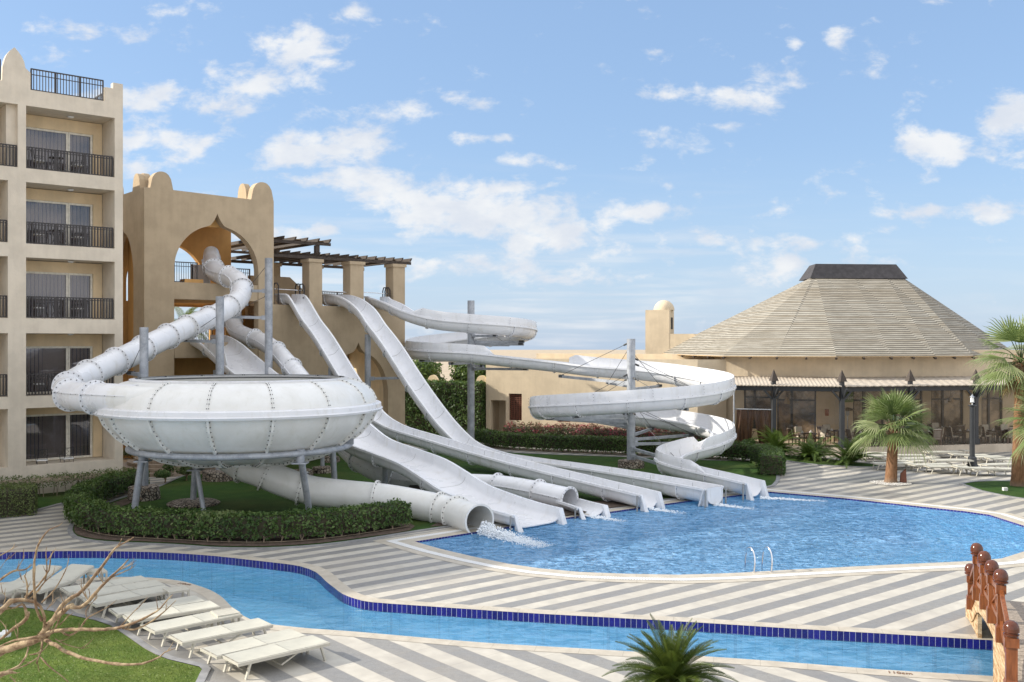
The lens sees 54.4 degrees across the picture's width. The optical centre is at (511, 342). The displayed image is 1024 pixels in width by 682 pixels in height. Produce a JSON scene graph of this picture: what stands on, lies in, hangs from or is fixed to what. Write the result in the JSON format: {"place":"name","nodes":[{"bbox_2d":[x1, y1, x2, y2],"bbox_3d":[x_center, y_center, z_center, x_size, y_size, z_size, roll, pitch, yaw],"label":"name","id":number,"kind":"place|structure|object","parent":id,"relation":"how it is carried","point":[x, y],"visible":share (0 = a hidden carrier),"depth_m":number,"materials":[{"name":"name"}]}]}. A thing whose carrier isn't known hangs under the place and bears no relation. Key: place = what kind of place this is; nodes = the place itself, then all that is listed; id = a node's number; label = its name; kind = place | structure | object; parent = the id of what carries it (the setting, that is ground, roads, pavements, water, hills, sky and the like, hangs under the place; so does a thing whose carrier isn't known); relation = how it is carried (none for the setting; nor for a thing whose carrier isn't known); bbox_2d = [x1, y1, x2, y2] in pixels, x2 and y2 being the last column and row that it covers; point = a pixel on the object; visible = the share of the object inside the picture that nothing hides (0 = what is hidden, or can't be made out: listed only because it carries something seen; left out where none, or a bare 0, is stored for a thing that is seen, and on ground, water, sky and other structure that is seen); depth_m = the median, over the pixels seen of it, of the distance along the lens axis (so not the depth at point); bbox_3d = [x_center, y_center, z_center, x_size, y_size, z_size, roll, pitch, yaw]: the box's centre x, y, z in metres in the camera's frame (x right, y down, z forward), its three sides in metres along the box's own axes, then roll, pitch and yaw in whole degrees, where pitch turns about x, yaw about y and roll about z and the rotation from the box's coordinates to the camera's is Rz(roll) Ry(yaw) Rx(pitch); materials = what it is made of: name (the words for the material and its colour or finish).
{"place":"outdoors","nodes":[
{"label":"outdoors","id":0,"kind":"place"},
{"bbox_2d":[37,489,124,508],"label":"lawn","id":1,"kind":"structure","parent":0,"point":[51,499],"depth_m":39.82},
{"bbox_2d":[0,481,37,517],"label":"hedge","id":2,"kind":"object","parent":1,"relation":"on","point":[16,498],"visible":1,"depth_m":36.20,"materials":[{"name":"green plant"}]},
{"bbox_2d":[0,466,132,496],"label":"hedge","id":3,"kind":"object","parent":1,"relation":"on","point":[54,478],"visible":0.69,"depth_m":40.87,"materials":[{"name":"green plant"}]},
{"bbox_2d":[0,607,201,681],"bbox_3d":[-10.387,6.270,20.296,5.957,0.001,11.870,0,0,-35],"label":"lawn","id":4,"kind":"structure","parent":0,"point":[197,671],"depth_m":19.77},
{"bbox_2d":[0,522,174,681],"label":"bare tree","id":5,"kind":"object","parent":4,"relation":"on","point":[45,633],"visible":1,"depth_m":11.14,"materials":[{"name":"brown plant"}]},
{"bbox_2d":[218,594,332,629],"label":"river floor","id":6,"kind":"structure","parent":0,"point":[282,613],"depth_m":27.31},
{"bbox_2d":[0,558,992,675],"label":"river wall","id":7,"kind":"structure","parent":6,"relation":"on","point":[274,585],"depth_m":23.36,"materials":[{"name":"tile"}]},
{"bbox_2d":[0,551,992,650],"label":"river edge tiles","id":8,"kind":"object","parent":7,"relation":"attached to","point":[944,642],"visible":0.97,"depth_m":23.12,"materials":[{"name":"tile"}]},
{"bbox_2d":[73,450,775,546],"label":"lawn","id":9,"kind":"structure","parent":0,"point":[234,496],"depth_m":43.12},
{"bbox_2d":[126,327,160,501],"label":"steel column","id":10,"kind":"structure","parent":9,"relation":"on","point":[149,492],"depth_m":39.75,"materials":[{"name":"metal"}]},
{"bbox_2d":[152,464,177,482],"bbox_3d":[-15.575,5.860,44.534,1.016,0.891,1.119,0,0,18],"label":"shrub","id":11,"kind":"object","parent":9,"relation":"on","point":[165,473],"visible":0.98,"depth_m":44.44,"materials":[{"name":"green plant"}]},
{"bbox_2d":[176,466,191,479],"bbox_3d":[-14.935,5.932,45.397,0.829,0.745,0.709,0,0,-23],"label":"shrub","id":12,"kind":"object","parent":9,"relation":"on","point":[183,470],"visible":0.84,"depth_m":45.19,"materials":[{"name":"green plant"}]},
{"bbox_2d":[166,497,219,508],"bbox_3d":[-12.348,6.210,38.595,2.000,0.180,2.000,0,0,0],"label":"rubble pad","id":13,"kind":"object","parent":9,"relation":"on","point":[186,503],"visible":0.85,"depth_m":38.17,"materials":[{"name":"stone"}]},
{"bbox_2d":[183,296,232,481],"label":"steel column","id":14,"kind":"structure","parent":9,"relation":"on","point":[214,475],"depth_m":45.42,"materials":[{"name":"metal"}]},
{"bbox_2d":[74,498,413,545],"bbox_3d":[-10.794,6.250,34.391,14.119,0.001,7.002,0,0,28],"label":"soil bed","id":15,"kind":"object","parent":9,"relation":"on","point":[240,541],"visible":0.57,"depth_m":31.95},
{"bbox_2d":[61,467,412,542],"bbox_3d":[-11.791,5.736,35.468,15.903,1.037,7.374,0,0,35],"label":"hedge","id":16,"kind":"object","parent":15,"relation":"on","point":[84,503],"visible":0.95,"depth_m":31.93,"materials":[{"name":"green plant"}]},
{"bbox_2d":[171,509,249,533],"bbox_3d":[-9.336,5.631,31.454,2.715,0.727,1.215,0,0,0],"label":"pale shrub","id":17,"kind":"object","parent":16,"relation":"in","point":[216,512],"visible":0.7,"depth_m":31.26,"materials":[{"name":"green plant"}]},
{"bbox_2d":[232,258,272,373],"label":"steel column","id":18,"kind":"structure","parent":9,"relation":"on","point":[268,296],"depth_m":49.84,"materials":[{"name":"metal"}]},
{"bbox_2d":[51,246,493,537],"bbox_3d":[-13.394,0.617,41.230,11.912,11.855,27.576,0,0,-36],"label":"bowl slide","id":19,"kind":"object","parent":9,"relation":"on","point":[260,431],"visible":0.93,"depth_m":33.46,"materials":[{"name":"plastic"}]},
{"bbox_2d":[312,456,330,473],"bbox_3d":[-9.170,4.657,48.163,1.004,3.315,1.024,0,0,0],"label":"steel post","id":20,"kind":"object","parent":9,"relation":"on","point":[322,468],"visible":0.45,"depth_m":47.82,"materials":[{"name":"metal"}]},
{"bbox_2d":[365,334,398,387],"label":"steel column","id":21,"kind":"structure","parent":9,"relation":"on","point":[368,378],"depth_m":55.34,"materials":[{"name":"metal"}]},
{"bbox_2d":[382,467,387,483],"bbox_3d":[-5.150,5.575,40.400,0.244,1.450,0.244,0,0,0],"label":"steel post","id":22,"kind":"object","parent":9,"relation":"on","point":[384,475],"visible":0.35,"depth_m":40.30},
{"bbox_2d":[224,312,610,521],"bbox_3d":[-6.853,2.088,44.790,26.838,8.783,3.302,0,0,44],"label":"tube slide","id":23,"kind":"object","parent":9,"relation":"on","point":[285,360],"visible":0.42,"depth_m":41.01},
{"bbox_2d":[432,500,627,525],"bbox_3d":[1.132,6.255,37.076,9.935,0.001,2.632,0,0,-29],"label":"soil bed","id":24,"kind":"object","parent":9,"relation":"on","point":[610,504],"visible":0.21,"depth_m":38.26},
{"bbox_2d":[546,339,704,468],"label":"spiral column","id":25,"kind":"structure","parent":9,"relation":"on","point":[633,460],"depth_m":50.02,"materials":[{"name":"metal"}]},
{"bbox_2d":[364,296,768,501],"bbox_3d":[3.710,1.859,52.634,10.373,9.242,26.702,0,0,-43],"label":"spiral slide","id":26,"kind":"object","parent":25,"relation":"on","point":[706,386],"visible":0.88,"depth_m":53.01,"materials":[{"name":"plastic"}]},
{"bbox_2d":[748,443,786,475],"bbox_3d":[12.804,5.769,49.649,1.648,1.144,5.616,0,0,9],"label":"hedge","id":27,"kind":"object","parent":9,"relation":"on","point":[766,459],"visible":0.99,"depth_m":47.32,"materials":[{"name":"green plant"}]},
{"bbox_2d":[0,580,983,681],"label":"pavement","id":28,"kind":"structure","parent":0,"point":[354,659],"depth_m":19.48,"materials":[{"name":"tile"}]},
{"bbox_2d":[0,565,61,604],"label":"sun lounger","id":29,"kind":"object","parent":28,"relation":"on","point":[14,585],"visible":0.73,"depth_m":25.00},
{"bbox_2d":[16,564,93,603],"bbox_3d":[-11.381,6.024,24.875,0.728,0.555,1.954,0,0,15],"label":"sun lounger","id":30,"kind":"object","parent":28,"relation":"on","point":[73,573],"visible":0.84,"depth_m":25.04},
{"bbox_2d":[83,568,107,583],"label":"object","id":31,"kind":"object","parent":28,"relation":"on","point":[93,571],"visible":0.62,"depth_m":25.88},
{"bbox_2d":[60,575,149,604],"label":"sun lounger","id":32,"kind":"object","parent":28,"relation":"on","point":[96,585],"visible":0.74,"depth_m":24.58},
{"bbox_2d":[0,605,210,681],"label":"lawn edging","id":33,"kind":"object","parent":28,"relation":"on","point":[204,673],"visible":0.82,"depth_m":20.55,"materials":[{"name":"concrete"}]},
{"bbox_2d":[73,580,164,609],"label":"sun lounger","id":34,"kind":"object","parent":28,"relation":"on","point":[122,588],"visible":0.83,"depth_m":24.16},
{"bbox_2d":[83,585,171,617],"bbox_3d":[-9.022,6.128,23.580,0.728,0.347,1.980,0,0,44],"label":"sun lounger","id":35,"kind":"object","parent":28,"relation":"on","point":[124,596],"visible":0.91,"depth_m":23.45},
{"bbox_2d":[108,595,204,627],"bbox_3d":[-8.048,6.128,22.642,1.980,0.347,0.728,0,0,-37],"label":"sun lounger","id":36,"kind":"object","parent":28,"relation":"on","point":[120,611],"visible":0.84,"depth_m":22.59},
{"bbox_2d":[122,600,220,635],"bbox_3d":[-7.576,6.128,22.177,1.980,0.347,0.728,0,0,-36],"label":"sun lounger","id":37,"kind":"object","parent":28,"relation":"on","point":[185,608],"visible":0.84,"depth_m":22.12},
{"bbox_2d":[163,585,189,599],"bbox_3d":[-8.107,6.116,24.038,0.500,0.360,0.500,0,0,-35],"label":"side table","id":38,"kind":"object","parent":28,"relation":"on","point":[175,589],"visible":0.85,"depth_m":23.97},
{"bbox_2d":[141,612,242,646],"bbox_3d":[-6.870,6.128,21.441,1.980,0.347,0.728,0,0,-43],"label":"sun lounger","id":39,"kind":"object","parent":28,"relation":"on","point":[176,623],"visible":0.93,"depth_m":21.25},
{"bbox_2d":[169,618,272,657],"bbox_3d":[-6.019,6.128,20.674,1.980,0.347,0.728,0,0,-40],"label":"sun lounger","id":40,"kind":"object","parent":28,"relation":"on","point":[250,625],"visible":0.95,"depth_m":20.56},
{"bbox_2d":[210,607,239,626],"bbox_3d":[-6.330,6.116,21.985,0.500,0.360,0.500,0,0,-35],"label":"side table","id":41,"kind":"object","parent":28,"relation":"on","point":[224,612],"visible":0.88,"depth_m":21.92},
{"bbox_2d":[200,629,305,671],"bbox_3d":[-5.121,6.128,19.841,1.980,0.347,0.728,0,0,-43],"label":"sun lounger","id":42,"kind":"object","parent":28,"relation":"on","point":[219,650],"visible":0.91,"depth_m":19.76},
{"bbox_2d":[222,635,329,679],"bbox_3d":[-4.575,6.128,19.398,1.980,0.347,0.728,0,0,-42],"label":"sun lounger","id":43,"kind":"object","parent":28,"relation":"on","point":[270,651],"visible":1,"depth_m":19.28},
{"bbox_2d":[0,577,992,681],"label":"river coping","id":44,"kind":"object","parent":28,"relation":"on","point":[217,599],"visible":0.71,"depth_m":20.41,"materials":[{"name":"stone"}]},
{"bbox_2d":[601,613,738,681],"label":"sago palm","id":45,"kind":"object","parent":28,"relation":"on","point":[669,657],"visible":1,"depth_m":16.86,"materials":[{"name":"green plant"}]},
{"bbox_2d":[0,443,1023,639],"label":"pavement","id":46,"kind":"structure","parent":0,"point":[934,601],"depth_m":26.05,"materials":[{"name":"tile"}]},
{"bbox_2d":[0,47,122,493],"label":"hotel building","id":47,"kind":"structure","parent":46,"relation":"on","point":[44,344],"depth_m":42.79,"materials":[{"name":"paint"}]},
{"bbox_2d":[26,412,92,461],"bbox_3d":[-19.936,4.080,43.373,3.140,2.000,0.200,0,0,-40],"label":"window","id":48,"kind":"structure","parent":47,"relation":"in","point":[67,415],"depth_m":43.68,"materials":[{"name":"clear glass"}]},
{"bbox_2d":[26,346,92,393],"bbox_3d":[-19.936,1.175,43.373,3.140,2.050,0.200,0,0,-40],"label":"window","id":49,"kind":"structure","parent":47,"relation":"in","point":[67,348],"depth_m":43.60,"materials":[{"name":"clear glass"}]},
{"bbox_2d":[26,271,92,318],"bbox_3d":[-19.936,-2.035,43.373,3.140,2.050,0.200,0,0,-40],"label":"window","id":50,"kind":"structure","parent":47,"relation":"in","point":[67,275],"depth_m":43.62,"materials":[{"name":"clear glass"}]},
{"bbox_2d":[26,199,92,246],"bbox_3d":[-19.936,-5.115,43.373,3.140,2.050,0.200,0,0,-40],"label":"window","id":51,"kind":"structure","parent":47,"relation":"in","point":[67,205],"depth_m":43.62,"materials":[{"name":"clear glass"}]},
{"bbox_2d":[26,127,92,173],"bbox_3d":[-19.936,-8.215,43.373,3.140,2.050,0.200,0,0,-40],"label":"window","id":52,"kind":"structure","parent":47,"relation":"in","point":[67,134],"depth_m":43.62,"materials":[{"name":"clear glass"}]},
{"bbox_2d":[123,456,215,476],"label":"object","id":53,"kind":"structure","parent":46,"relation":"on","point":[153,466],"depth_m":47.59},
{"bbox_2d":[174,307,207,339],"bbox_3d":[-20.376,2.019,62.016,4.238,8.561,4.340,0,0,0],"label":"date palm","id":54,"kind":"object","parent":46,"relation":"on","point":[189,311],"visible":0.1,"depth_m":61.56,"materials":[{"name":"green plant"}]},
{"bbox_2d":[123,171,411,462],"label":"slide tower","id":55,"kind":"structure","parent":46,"relation":"on","point":[163,221],"depth_m":54.28,"materials":[{"name":"paint"}]},
{"bbox_2d":[190,335,566,532],"bbox_3d":[-8.088,3.024,43.882,2.498,6.912,26.953,0,0,-43],"label":"wide slide","id":56,"kind":"object","parent":55,"relation":"attached to","point":[422,469],"visible":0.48,"depth_m":39.09,"materials":[{"name":"plastic"}]},
{"bbox_2d":[274,293,664,513],"bbox_3d":[-3.675,1.870,46.795,25.850,9.220,1.419,0,0,45],"label":"speed slide","id":57,"kind":"object","parent":55,"relation":"attached to","point":[322,337],"visible":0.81,"depth_m":45.10,"materials":[{"name":"plastic"}]},
{"bbox_2d":[322,294,726,509],"bbox_3d":[-1.123,1.814,48.838,2.113,9.332,27.024,0,0,-44],"label":"speed slide","id":58,"kind":"object","parent":55,"relation":"attached to","point":[435,412],"visible":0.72,"depth_m":50.96,"materials":[{"name":"plastic"}]},
{"bbox_2d":[67,450,779,549],"bbox_3d":[-3.836,6.284,46.973,34.196,0.052,23.803,0,0,-36],"label":"lawn edging","id":59,"kind":"object","parent":46,"relation":"on","point":[75,536],"visible":0.56,"depth_m":31.48,"materials":[{"name":"grey stone"}]},
{"bbox_2d":[405,379,485,435],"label":"hedge","id":60,"kind":"object","parent":46,"relation":"on","point":[451,395],"visible":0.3,"depth_m":66.86,"materials":[{"name":"green plant"}]},
{"bbox_2d":[419,300,528,438],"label":"spiral column","id":61,"kind":"structure","parent":46,"relation":"on","point":[471,368],"depth_m":59.31,"materials":[{"name":"metal"}]},
{"bbox_2d":[0,548,992,639],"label":"river coping","id":62,"kind":"object","parent":46,"relation":"on","point":[331,579],"visible":0.97,"depth_m":23.39,"materials":[{"name":"stone"}]},
{"bbox_2d":[503,420,706,439],"bbox_3d":[6.004,5.704,62.694,14.250,1.366,2.575,0,0,25],"label":"hedge","id":63,"kind":"object","parent":46,"relation":"on","point":[577,430],"visible":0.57,"depth_m":63.35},
{"bbox_2d":[486,353,725,432],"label":"building","id":64,"kind":"structure","parent":46,"relation":"on","point":[509,393],"depth_m":65.73,"materials":[{"name":"beige paint"}]},
{"bbox_2d":[475,428,752,461],"bbox_3d":[5.062,5.766,56.865,17.702,1.077,2.479,0,0,30],"label":"hedge","id":65,"kind":"object","parent":46,"relation":"on","point":[580,443],"visible":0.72,"depth_m":56.98,"materials":[{"name":"green plant"}]},
{"bbox_2d":[374,488,1023,582],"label":"pool border","id":66,"kind":"object","parent":46,"relation":"on","point":[383,541],"visible":0.84,"depth_m":27.38,"materials":[{"name":"stone"}]},
{"bbox_2d":[387,489,1023,580],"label":"pool drain","id":67,"kind":"object","parent":66,"relation":"on","point":[395,541],"visible":0.83,"depth_m":27.84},
{"bbox_2d":[398,490,1023,577],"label":"pool coping","id":68,"kind":"object","parent":46,"relation":"on","point":[1014,557],"visible":0.81,"depth_m":28.37,"materials":[{"name":"stone"}]},
{"bbox_2d":[786,455,877,465],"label":"lawn","id":69,"kind":"structure","parent":46,"relation":"on","point":[800,459],"depth_m":52.13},
{"bbox_2d":[749,426,800,456],"bbox_3d":[14.718,5.536,55.344,3.308,1.923,3.050,0,0,-26],"label":"areca palm","id":70,"kind":"object","parent":69,"relation":"on","point":[778,441],"visible":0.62,"depth_m":55.07,"materials":[{"name":"green plant"}]},
{"bbox_2d":[785,433,841,461],"bbox_3d":[16.131,5.708,53.261,3.052,1.690,3.340,0,0,25],"label":"areca palm","id":71,"kind":"object","parent":69,"relation":"on","point":[811,448],"visible":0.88,"depth_m":53.16,"materials":[{"name":"green plant"}]},
{"bbox_2d":[814,434,885,467],"bbox_3d":[17.369,5.517,51.479,3.884,1.855,3.602,0,0,0],"label":"areca palm","id":72,"kind":"object","parent":69,"relation":"on","point":[849,457],"visible":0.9,"depth_m":51.05,"materials":[{"name":"green plant"}]},
{"bbox_2d":[786,455,881,467],"bbox_3d":[16.088,6.284,52.869,2.816,0.052,6.894,0,0,-36],"label":"lawn edging","id":73,"kind":"object","parent":46,"relation":"on","point":[835,465],"visible":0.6,"depth_m":50.93,"materials":[{"name":"concrete"}]},
{"bbox_2d":[662,264,1023,440],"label":"restaurant","id":74,"kind":"structure","parent":46,"relation":"on","point":[858,320],"depth_m":61.98,"materials":[{"name":"beige paint"}]},
{"bbox_2d":[744,390,770,428],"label":"window","id":75,"kind":"structure","parent":74,"relation":"in","point":[753,399],"depth_m":61.46,"materials":[{"name":"clear glass"}]},
{"bbox_2d":[777,391,815,438],"bbox_3d":[17.338,4.300,60.667,2.287,3.100,0.120,0,0,20],"label":"window","id":76,"kind":"structure","parent":74,"relation":"in","point":[801,410],"depth_m":60.65,"materials":[{"name":"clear glass"}]},
{"bbox_2d":[853,391,882,437],"bbox_3d":[21.561,4.275,60.392,2.072,3.050,0.120,0,0,-13],"label":"window","id":77,"kind":"structure","parent":74,"relation":"in","point":[858,405],"depth_m":60.30,"materials":[{"name":"clear glass"}]},
{"bbox_2d":[893,391,921,437],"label":"window","id":78,"kind":"structure","parent":74,"relation":"in","point":[919,396],"depth_m":61.13,"materials":[{"name":"clear glass"}]},
{"bbox_2d":[931,390,962,436],"bbox_3d":[26.850,4.275,61.564,2.241,3.050,0.120,0,0,-12],"label":"window","id":79,"kind":"structure","parent":74,"relation":"in","point":[946,413],"depth_m":61.59,"materials":[{"name":"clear glass"}]},
{"bbox_2d":[982,390,1001,434],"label":"window","id":80,"kind":"structure","parent":74,"relation":"in","point":[991,401],"depth_m":62.27,"materials":[{"name":"clear glass"}]},
{"bbox_2d":[733,369,1013,455],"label":"dining terrace","id":81,"kind":"structure","parent":46,"relation":"on","point":[841,384],"depth_m":56.92,"materials":[{"name":"paint"}]},
{"bbox_2d":[928,429,942,445],"bbox_3d":[24.143,5.400,56.772,0.520,1.000,0.597,0,0,-9],"label":"dining chair","id":82,"kind":"object","parent":81,"relation":"on","point":[937,433],"visible":0.86,"depth_m":56.56,"materials":[{"name":"brown wicker"}]},
{"bbox_2d":[945,427,959,444],"bbox_3d":[25.647,5.400,57.976,0.597,1.000,0.520,0,0,-9],"label":"dining chair","id":83,"kind":"object","parent":81,"relation":"on","point":[949,433],"visible":0.98,"depth_m":57.85,"materials":[{"name":"brown wicker"}]},
{"bbox_2d":[870,479,911,485],"bbox_3d":[16.978,6.255,44.633,1.770,0.070,1.761,0,0,0],"label":"gravel ring","id":84,"kind":"object","parent":46,"relation":"on","point":[882,482],"visible":0.81,"depth_m":44.23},
{"bbox_2d":[870,462,911,469],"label":"sun lounger","id":85,"kind":"object","parent":46,"relation":"on","point":[884,463],"visible":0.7,"depth_m":49.15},
{"bbox_2d":[846,388,939,482],"bbox_3d":[17.194,4.136,44.823,4.040,4.392,4.061,0,0,0],"label":"fan palm","id":86,"kind":"object","parent":46,"relation":"on","point":[890,406],"visible":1,"depth_m":44.44,"materials":[{"name":"green plant"}]},
{"bbox_2d":[898,457,939,462],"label":"sun lounger","id":87,"kind":"object","parent":46,"relation":"on","point":[910,458],"visible":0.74,"depth_m":51.38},
{"bbox_2d":[907,463,951,471],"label":"sun lounger","id":88,"kind":"object","parent":46,"relation":"on","point":[918,465],"visible":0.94,"depth_m":48.91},
{"bbox_2d":[923,465,968,473],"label":"sun lounger","id":89,"kind":"object","parent":46,"relation":"on","point":[940,466],"visible":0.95,"depth_m":48.07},
{"bbox_2d":[930,459,973,466],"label":"sun lounger","id":90,"kind":"object","parent":46,"relation":"on","point":[958,460],"visible":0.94,"depth_m":50.40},
{"bbox_2d":[966,394,977,466],"bbox_3d":[23.505,4.450,50.843,0.554,3.700,0.554,0,0,22],"label":"lamp post","id":91,"kind":"object","parent":46,"relation":"on","point":[971,456],"visible":0.98,"depth_m":50.73,"materials":[{"name":"black metal"}]},
{"bbox_2d":[951,466,998,475],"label":"sun lounger","id":92,"kind":"object","parent":46,"relation":"on","point":[962,467],"visible":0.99,"depth_m":47.19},
{"bbox_2d":[968,467,1010,475],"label":"sun lounger","id":93,"kind":"object","parent":46,"relation":"on","point":[989,470],"visible":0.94,"depth_m":46.94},
{"bbox_2d":[960,480,1023,499],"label":"lawn edging","id":94,"kind":"object","parent":46,"relation":"on","point":[971,487],"visible":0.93,"depth_m":42.45,"materials":[{"name":"concrete"}]},
{"bbox_2d":[964,543,1023,681],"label":"footbridge","id":95,"kind":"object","parent":46,"relation":"on","point":[987,578],"visible":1,"depth_m":18.07,"materials":[{"name":"brown wood"}]},
{"bbox_2d":[978,462,1011,467],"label":"sun lounger","id":96,"kind":"object","parent":46,"relation":"on","point":[993,464],"visible":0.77,"depth_m":48.91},
{"bbox_2d":[0,0,1023,349],"label":"sky","id":97,"kind":"structure","parent":0,"point":[572,168],"materials":[{"name":"blue"}]},
{"bbox_2d":[418,350,644,380],"bbox_3d":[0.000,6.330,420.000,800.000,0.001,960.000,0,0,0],"label":"ground","id":98,"kind":"structure","parent":0,"point":[446,371],"depth_m":646.38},
{"bbox_2d":[412,359,446,381],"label":"garden tree","id":99,"kind":"object","parent":98,"relation":"on","point":[426,369],"visible":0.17,"depth_m":73.57,"materials":[{"name":"green plant"}]},
{"bbox_2d":[449,364,485,381],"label":"garden tree","id":100,"kind":"object","parent":98,"relation":"on","point":[459,373],"visible":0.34,"depth_m":73.53,"materials":[{"name":"green plant"}]},
{"bbox_2d":[645,300,697,353],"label":"domed turret","id":101,"kind":"object","parent":98,"relation":"on","point":[661,337],"visible":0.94,"depth_m":76.34,"materials":[{"name":"beige paint"}]},
{"bbox_2d":[422,493,1023,574],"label":"pool water","id":102,"kind":"structure","parent":0,"point":[539,561],"depth_m":31.96,"materials":[{"name":"liquid"}]},
{"bbox_2d":[476,521,552,548],"bbox_3d":[0.139,6.122,32.106,1.319,0.534,3.070,0,0,-37],"label":"splash","id":103,"kind":"object","parent":102,"relation":"on","point":[484,529],"visible":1,"depth_m":32.19,"materials":[{"name":"white liquid"}]},
{"bbox_2d":[760,496,823,501],"bbox_3d":[11.359,6.303,40.160,2.649,0.168,0.611,0,0,12],"label":"splash","id":104,"kind":"object","parent":102,"relation":"on","point":[775,498],"visible":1,"depth_m":40.25,"materials":[{"name":"white liquid"}]},
{"bbox_2d":[530,527,994,574],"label":"pool floor","id":105,"kind":"structure","parent":0,"point":[907,559],"depth_m":36.50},
{"bbox_2d":[420,493,1023,566],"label":"pool wall","id":106,"kind":"structure","parent":105,"relation":"on","point":[978,532],"depth_m":38.10,"materials":[{"name":"tile"}]},
{"bbox_2d":[415,492,1023,542],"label":"pool edge tiles","id":107,"kind":"object","parent":106,"relation":"on","point":[759,493],"visible":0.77,"depth_m":37.81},
{"bbox_2d":[965,481,1023,497],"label":"lawn","id":108,"kind":"structure","parent":0,"point":[996,487],"depth_m":43.12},
{"bbox_2d":[963,314,1023,486],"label":"fan palm","id":109,"kind":"object","parent":108,"relation":"on","point":[1011,333],"visible":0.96,"depth_m":43.44,"materials":[{"name":"green plant"}]},
{"bbox_2d":[994,382,1023,467],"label":"fan palm","id":110,"kind":"object","parent":108,"relation":"on","point":[1019,429],"visible":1,"depth_m":40.77,"materials":[{"name":"green plant"}]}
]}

